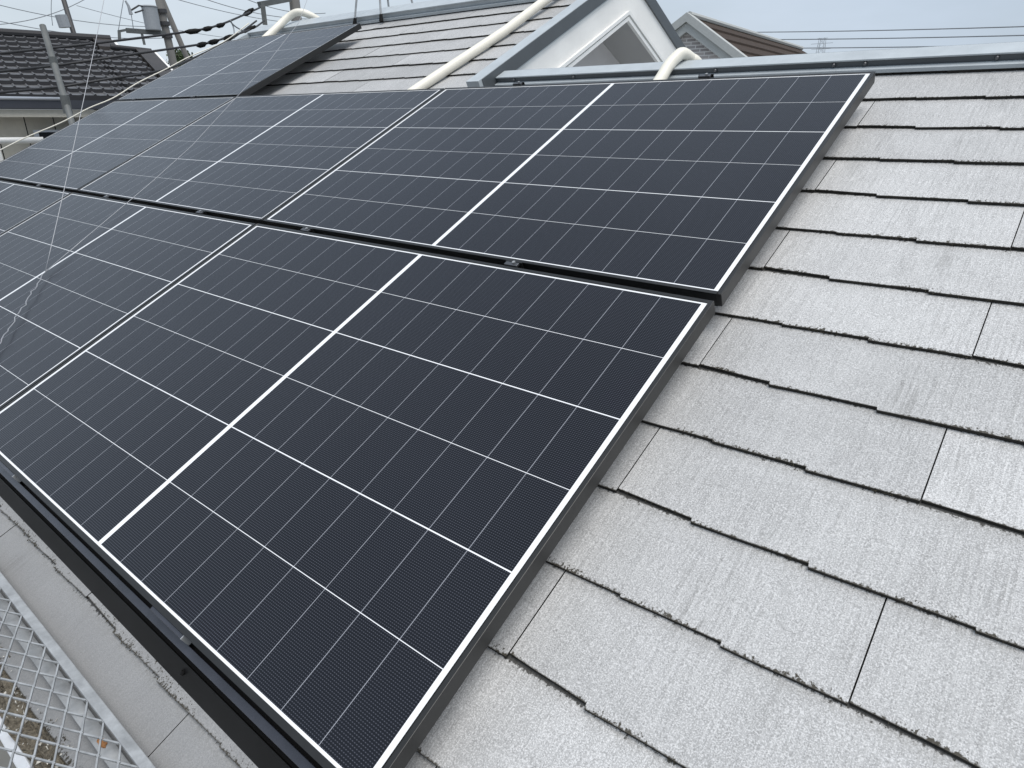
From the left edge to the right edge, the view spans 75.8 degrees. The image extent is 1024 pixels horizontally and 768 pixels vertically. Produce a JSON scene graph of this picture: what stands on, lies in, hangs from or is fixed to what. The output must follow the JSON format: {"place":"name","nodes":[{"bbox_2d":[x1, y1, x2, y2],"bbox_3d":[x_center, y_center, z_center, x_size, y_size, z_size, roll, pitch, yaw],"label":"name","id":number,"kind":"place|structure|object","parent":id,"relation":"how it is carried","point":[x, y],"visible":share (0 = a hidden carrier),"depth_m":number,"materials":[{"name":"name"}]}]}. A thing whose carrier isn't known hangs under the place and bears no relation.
{"place":"outdoors","nodes":[
{"label":"outdoors","id":0,"kind":"place"},
{"bbox_2d":[0,740,15,767],"bbox_3d":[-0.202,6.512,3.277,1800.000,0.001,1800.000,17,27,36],"label":"ground","id":1,"kind":"structure","parent":0,"point":[5,757],"depth_m":8.05,"materials":[{"name":"grey concrete"}]},
{"bbox_2d":[39,24,74,124],"bbox_3d":[-4.138,0.437,7.456,0.084,8.162,2.017,-16,27,-35],"label":"steel pole","id":2,"kind":"object","parent":1,"relation":"on","point":[65,100],"visible":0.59,"depth_m":6.62,"materials":[{"name":"grey metal"}]},
{"bbox_2d":[0,23,248,150],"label":"verge cable","id":3,"kind":"object","parent":2,"relation":"attached to","point":[121,92],"visible":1,"depth_m":5.87,"materials":[{"name":"beige plastic"}]},
{"bbox_2d":[55,0,75,32],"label":"utility pole","id":4,"kind":"object","parent":1,"relation":"on","point":[65,20],"visible":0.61,"depth_m":19.47,"materials":[{"name":"metal"}]},
{"bbox_2d":[0,28,172,159],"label":"tiled house","id":5,"kind":"structure","parent":1,"relation":"on","point":[20,116],"depth_m":8.56,"materials":[{"name":"tile"}]},
{"bbox_2d":[0,137,42,161],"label":"balcony rail","id":6,"kind":"object","parent":5,"relation":"attached to","point":[7,140],"visible":0.07,"depth_m":7.53,"materials":[{"name":"beige metal"}]},
{"bbox_2d":[33,130,58,138],"bbox_3d":[-5.396,-2.699,8.529,1.100,1.115,0.044,-16,27,-34],"label":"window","id":7,"kind":"structure","parent":5,"relation":"in","point":[45,133],"depth_m":8.07,"materials":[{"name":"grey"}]},
{"bbox_2d":[117,0,176,69],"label":"utility pole","id":8,"kind":"object","parent":1,"relation":"on","point":[156,21],"visible":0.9,"depth_m":18.84,"materials":[{"name":"grey concrete"}]},
{"bbox_2d":[0,7,260,54],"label":"overhead wire","id":9,"kind":"object","parent":8,"relation":"attached to","point":[91,43],"visible":0.83,"depth_m":7.82,"materials":[{"name":"black"}]},
{"bbox_2d":[185,28,200,33],"bbox_3d":[-4.304,-4.757,8.882,0.209,0.076,0.064,-9,24,-22],"label":"cable sleeve","id":10,"kind":"object","parent":9,"relation":"attached to","point":[192,31],"visible":1,"depth_m":8.86,"materials":[{"name":"black plastic"}]},
{"bbox_2d":[202,26,212,31],"bbox_3d":[-4.286,-4.997,9.261,0.147,0.074,0.062,-9,23,-21],"label":"cable sleeve","id":11,"kind":"object","parent":9,"relation":"attached to","point":[207,28],"visible":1,"depth_m":9.24,"materials":[{"name":"black plastic"}]},
{"bbox_2d":[216,23,224,27],"bbox_3d":[-4.269,-5.247,9.633,0.141,0.074,0.062,-8,23,-20],"label":"cable sleeve","id":12,"kind":"object","parent":9,"relation":"attached to","point":[220,25],"visible":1,"depth_m":9.62,"materials":[{"name":"black rubber"}]},
{"bbox_2d":[243,8,253,15],"bbox_3d":[-4.313,-6.090,10.770,0.190,0.128,0.074,-7,23,-18],"label":"cable sleeve","id":13,"kind":"object","parent":9,"relation":"attached to","point":[250,9],"visible":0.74,"depth_m":10.75,"materials":[{"name":"black rubber"}]},
{"bbox_2d":[0,20,264,72],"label":"overhead wire","id":14,"kind":"object","parent":8,"relation":"attached to","point":[95,59],"visible":0.84,"depth_m":7.80,"materials":[{"name":"black"}]},
{"bbox_2d":[196,42,206,47],"bbox_3d":[-4.268,-4.664,9.052,0.146,0.081,0.068,-9,24,-21],"label":"cable sleeve","id":15,"kind":"object","parent":14,"relation":"attached to","point":[202,44],"visible":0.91,"depth_m":9.03,"materials":[{"name":"black rubber"}]},
{"bbox_2d":[208,39,218,44],"bbox_3d":[-4.272,-4.896,9.424,0.164,0.082,0.068,-9,23,-20],"label":"cable sleeve","id":16,"kind":"object","parent":14,"relation":"attached to","point":[213,41],"visible":0.97,"depth_m":9.40,"materials":[{"name":"black plastic"}]},
{"bbox_2d":[224,34,233,40],"bbox_3d":[-4.223,-5.159,9.802,0.162,0.090,0.068,-8,23,-19],"label":"cable sleeve","id":17,"kind":"object","parent":14,"relation":"attached to","point":[227,36],"visible":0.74,"depth_m":9.78,"materials":[{"name":"black plastic"}]},
{"bbox_2d":[244,25,255,32],"bbox_3d":[-4.192,-5.676,10.525,0.198,0.124,0.068,-7,23,-18],"label":"cable sleeve","id":18,"kind":"object","parent":14,"relation":"attached to","point":[252,27],"visible":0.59,"depth_m":10.51,"materials":[{"name":"black plastic"}]},
{"bbox_2d":[163,0,189,59],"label":"utility pole","id":19,"kind":"object","parent":1,"relation":"on","point":[177,36],"depth_m":19.81,"materials":[{"name":"grey concrete"}]},
{"bbox_2d":[166,49,192,66],"bbox_3d":[-16.418,-11.777,34.512,1.757,10.679,1.559,17,27,36],"label":"tree","id":20,"kind":"object","parent":1,"relation":"on","point":[179,56],"visible":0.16,"depth_m":32.49,"materials":[{"name":"green plant"}]},
{"bbox_2d":[257,0,301,24],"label":"utility pole","id":21,"kind":"object","parent":1,"relation":"on","point":[294,4],"visible":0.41,"depth_m":12.15,"materials":[{"name":"grey metal"}]},
{"bbox_2d":[0,0,1023,767],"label":"house","id":22,"kind":"structure","parent":1,"relation":"on","point":[792,536],"depth_m":1.22,"materials":[{"name":"tile"}]},
{"bbox_2d":[0,572,155,767],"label":"scaffold plank","id":23,"kind":"object","parent":22,"relation":"on","point":[108,750],"visible":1,"depth_m":1.24,"materials":[{"name":"metal"}]},
{"bbox_2d":[0,96,235,192],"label":"solar panel","id":24,"kind":"object","parent":22,"relation":"attached to","point":[112,135],"visible":0.91,"depth_m":4.30,"materials":[{"name":"black"}]},
{"bbox_2d":[0,466,322,767],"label":"mounting rail","id":25,"kind":"object","parent":22,"relation":"attached to","point":[259,737],"visible":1,"depth_m":1.27,"materials":[{"name":"black metal"}]},
{"bbox_2d":[0,461,20,482],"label":"front clip","id":26,"kind":"object","parent":25,"relation":"attached to","point":[11,473],"visible":0.72,"depth_m":1.75,"materials":[{"name":"metal"}]},
{"bbox_2d":[0,180,71,234],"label":"solar panel","id":27,"kind":"object","parent":25,"relation":"on","point":[19,203],"visible":0.78,"depth_m":3.71,"materials":[{"name":"black"}]},
{"bbox_2d":[0,192,255,408],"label":"solar panel","id":28,"kind":"object","parent":25,"relation":"on","point":[123,263],"visible":0.92,"depth_m":2.60,"materials":[{"name":"black"}]},
{"bbox_2d":[0,271,46,343],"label":"wire tail","id":29,"kind":"object","parent":28,"relation":"on","point":[22,307],"visible":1,"depth_m":2.54},
{"bbox_2d":[45,0,103,270],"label":"guy wire","id":30,"kind":"object","parent":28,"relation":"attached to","point":[75,137],"visible":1,"depth_m":3.02,"materials":[{"name":"silver metal"}]},
{"bbox_2d":[150,606,190,645],"bbox_3d":[-0.644,0.454,1.240,0.126,0.025,0.009,17,53,36],"label":"front clip","id":31,"kind":"object","parent":25,"relation":"attached to","point":[167,623],"visible":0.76,"depth_m":1.22,"materials":[{"name":"metal"}]},
{"bbox_2d":[0,224,714,767],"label":"solar panel","id":32,"kind":"object","parent":25,"relation":"on","point":[320,498],"visible":1,"depth_m":1.42,"materials":[{"name":"black"}]},
{"bbox_2d":[117,23,361,100],"bbox_3d":[-2.121,-2.420,5.006,1.832,0.038,1.136,17,53,36],"label":"solar panel","id":33,"kind":"object","parent":22,"relation":"attached to","point":[231,68],"visible":0.93,"depth_m":4.85,"materials":[{"name":"black"}]},
{"bbox_2d":[78,88,443,224],"bbox_3d":[-1.345,-1.211,3.355,1.832,0.037,1.136,17,53,36],"label":"solar panel","id":34,"kind":"object","parent":22,"relation":"attached to","point":[257,159],"visible":0.86,"depth_m":3.20,"materials":[{"name":"black"}]},
{"bbox_2d":[45,1,306,271],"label":"guy wire","id":35,"kind":"object","parent":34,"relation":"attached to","point":[175,160],"visible":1,"depth_m":3.34,"materials":[{"name":"silver metal"}]},
{"bbox_2d":[196,210,206,214],"bbox_3d":[-1.314,-0.710,2.805,0.056,0.067,0.020,17,53,36],"label":"panel clamp","id":36,"kind":"object","parent":34,"relation":"attached to","point":[201,212],"visible":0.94,"depth_m":2.78,"materials":[{"name":"metal"}]},
{"bbox_2d":[263,8,318,35],"bbox_3d":[-1.927,-3.021,5.776,0.250,0.508,1.297,20,29,40],"label":"conduit pipe","id":37,"kind":"object","parent":22,"relation":"on","point":[280,24],"visible":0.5,"depth_m":5.75,"materials":[{"name":"beige plastic"}]},
{"bbox_2d":[353,0,412,23],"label":"antenna mast","id":38,"kind":"object","parent":22,"relation":"on","point":[380,17],"visible":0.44,"depth_m":5.13,"materials":[{"name":"metal"}]},
{"bbox_2d":[407,0,551,89],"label":"conduit pipe","id":39,"kind":"object","parent":22,"relation":"on","point":[452,65],"visible":0.59,"depth_m":3.65,"materials":[{"name":"beige plastic"}]},
{"bbox_2d":[263,71,874,305],"bbox_3d":[0.080,-0.779,2.278,1.832,0.037,1.136,17,53,36],"label":"solar panel","id":40,"kind":"object","parent":22,"relation":"attached to","point":[691,187],"visible":0.96,"depth_m":2.05,"materials":[{"name":"black"}]},
{"bbox_2d":[301,227,314,232],"bbox_3d":[-0.726,-0.531,2.361,0.056,0.067,0.020,17,53,36],"label":"panel clamp","id":41,"kind":"object","parent":40,"relation":"attached to","point":[307,229],"visible":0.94,"depth_m":2.34,"materials":[{"name":"metal"}]},
{"bbox_2d":[504,260,523,268],"bbox_3d":[0.008,-0.308,1.806,0.056,0.067,0.020,17,53,36],"label":"panel clamp","id":42,"kind":"object","parent":40,"relation":"attached to","point":[513,264],"visible":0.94,"depth_m":1.78,"materials":[{"name":"metal"}]},
{"bbox_2d":[513,81,524,84],"bbox_3d":[0.033,-1.274,2.849,0.056,0.067,0.020,17,53,36],"label":"panel clamp","id":43,"kind":"object","parent":40,"relation":"attached to","point":[518,83],"visible":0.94,"depth_m":2.82,"materials":[{"name":"metal"}]},
{"bbox_2d":[698,73,713,77],"bbox_3d":[0.692,-1.074,2.351,0.056,0.067,0.020,17,53,36],"label":"panel clamp","id":44,"kind":"object","parent":40,"relation":"attached to","point":[706,75],"visible":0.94,"depth_m":2.33,"materials":[{"name":"metal"}]},
{"bbox_2d":[653,47,701,79],"bbox_3d":[0.713,-1.216,2.717,0.090,0.308,0.986,20,29,40],"label":"conduit pipe","id":45,"kind":"object","parent":22,"relation":"on","point":[673,60],"visible":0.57,"depth_m":2.62,"materials":[{"name":"beige plastic"}]},
{"bbox_2d":[811,37,830,52],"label":"pylon","id":46,"kind":"object","parent":1,"relation":"on","point":[821,43],"visible":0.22,"depth_m":213.89,"materials":[{"name":"grey metal"}]},
{"bbox_2d":[0,0,82,24],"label":"overhead wire","id":47,"kind":"object","parent":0,"point":[41,16],"visible":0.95,"depth_m":21.61,"materials":[{"name":"grey"}]},
{"bbox_2d":[0,5,144,26],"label":"overhead wire","id":48,"kind":"object","parent":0,"point":[74,20],"visible":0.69,"depth_m":24.32,"materials":[{"name":"grey"}]},
{"bbox_2d":[0,21,159,38],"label":"overhead wire","id":49,"kind":"object","parent":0,"point":[57,31],"visible":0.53,"depth_m":23.54,"materials":[{"name":"grey"}]},
{"bbox_2d":[0,20,256,93],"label":"overhead wire","id":50,"kind":"object","parent":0,"point":[85,82],"visible":0.81,"depth_m":7.76,"materials":[{"name":"black"}]},
{"bbox_2d":[76,5,234,38],"bbox_3d":[-17.406,-18.361,33.611,0.024,0.751,8.644,16,27,35],"label":"overhead wire","id":51,"kind":"object","parent":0,"point":[142,22],"visible":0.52,"depth_m":32.08,"materials":[{"name":"grey"}]},
{"bbox_2d":[180,0,274,20],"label":"overhead wire","id":52,"kind":"object","parent":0,"point":[223,11],"visible":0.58,"depth_m":26.11,"materials":[{"name":"grey"}]},
{"bbox_2d":[208,0,305,18],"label":"overhead wire","id":53,"kind":"object","parent":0,"point":[245,10],"visible":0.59,"depth_m":23.62,"materials":[{"name":"grey"}]},
{"bbox_2d":[249,0,324,13],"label":"overhead wire","id":54,"kind":"object","parent":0,"point":[285,10],"visible":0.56,"depth_m":24.21,"materials":[{"name":"grey"}]},
{"bbox_2d":[0,0,1023,109],"label":"sky","id":55,"kind":"structure","parent":0,"point":[773,16],"materials":[{"name":"white"}]},
{"bbox_2d":[672,11,807,59],"bbox_3d":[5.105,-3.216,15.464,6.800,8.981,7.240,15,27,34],"label":"dormer roof","id":56,"kind":"structure","parent":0,"point":[702,37],"depth_m":11.40,"materials":[{"name":"brown"}]},
{"bbox_2d":[804,46,931,48],"bbox_3d":[12.322,-12.254,23.871,0.032,1.031,14.194,-12,25,-28],"label":"power line","id":57,"kind":"object","parent":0,"point":[871,47],"visible":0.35,"depth_m":23.22,"materials":[{"name":"grey metal"}]},
{"bbox_2d":[759,26,1023,32],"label":"power line","id":58,"kind":"object","parent":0,"point":[900,29],"visible":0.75,"depth_m":22.25,"materials":[{"name":"grey metal"}]},
{"bbox_2d":[781,35,1023,39],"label":"power line","id":59,"kind":"object","parent":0,"point":[907,37],"visible":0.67,"depth_m":22.18,"materials":[{"name":"grey metal"}]}
]}

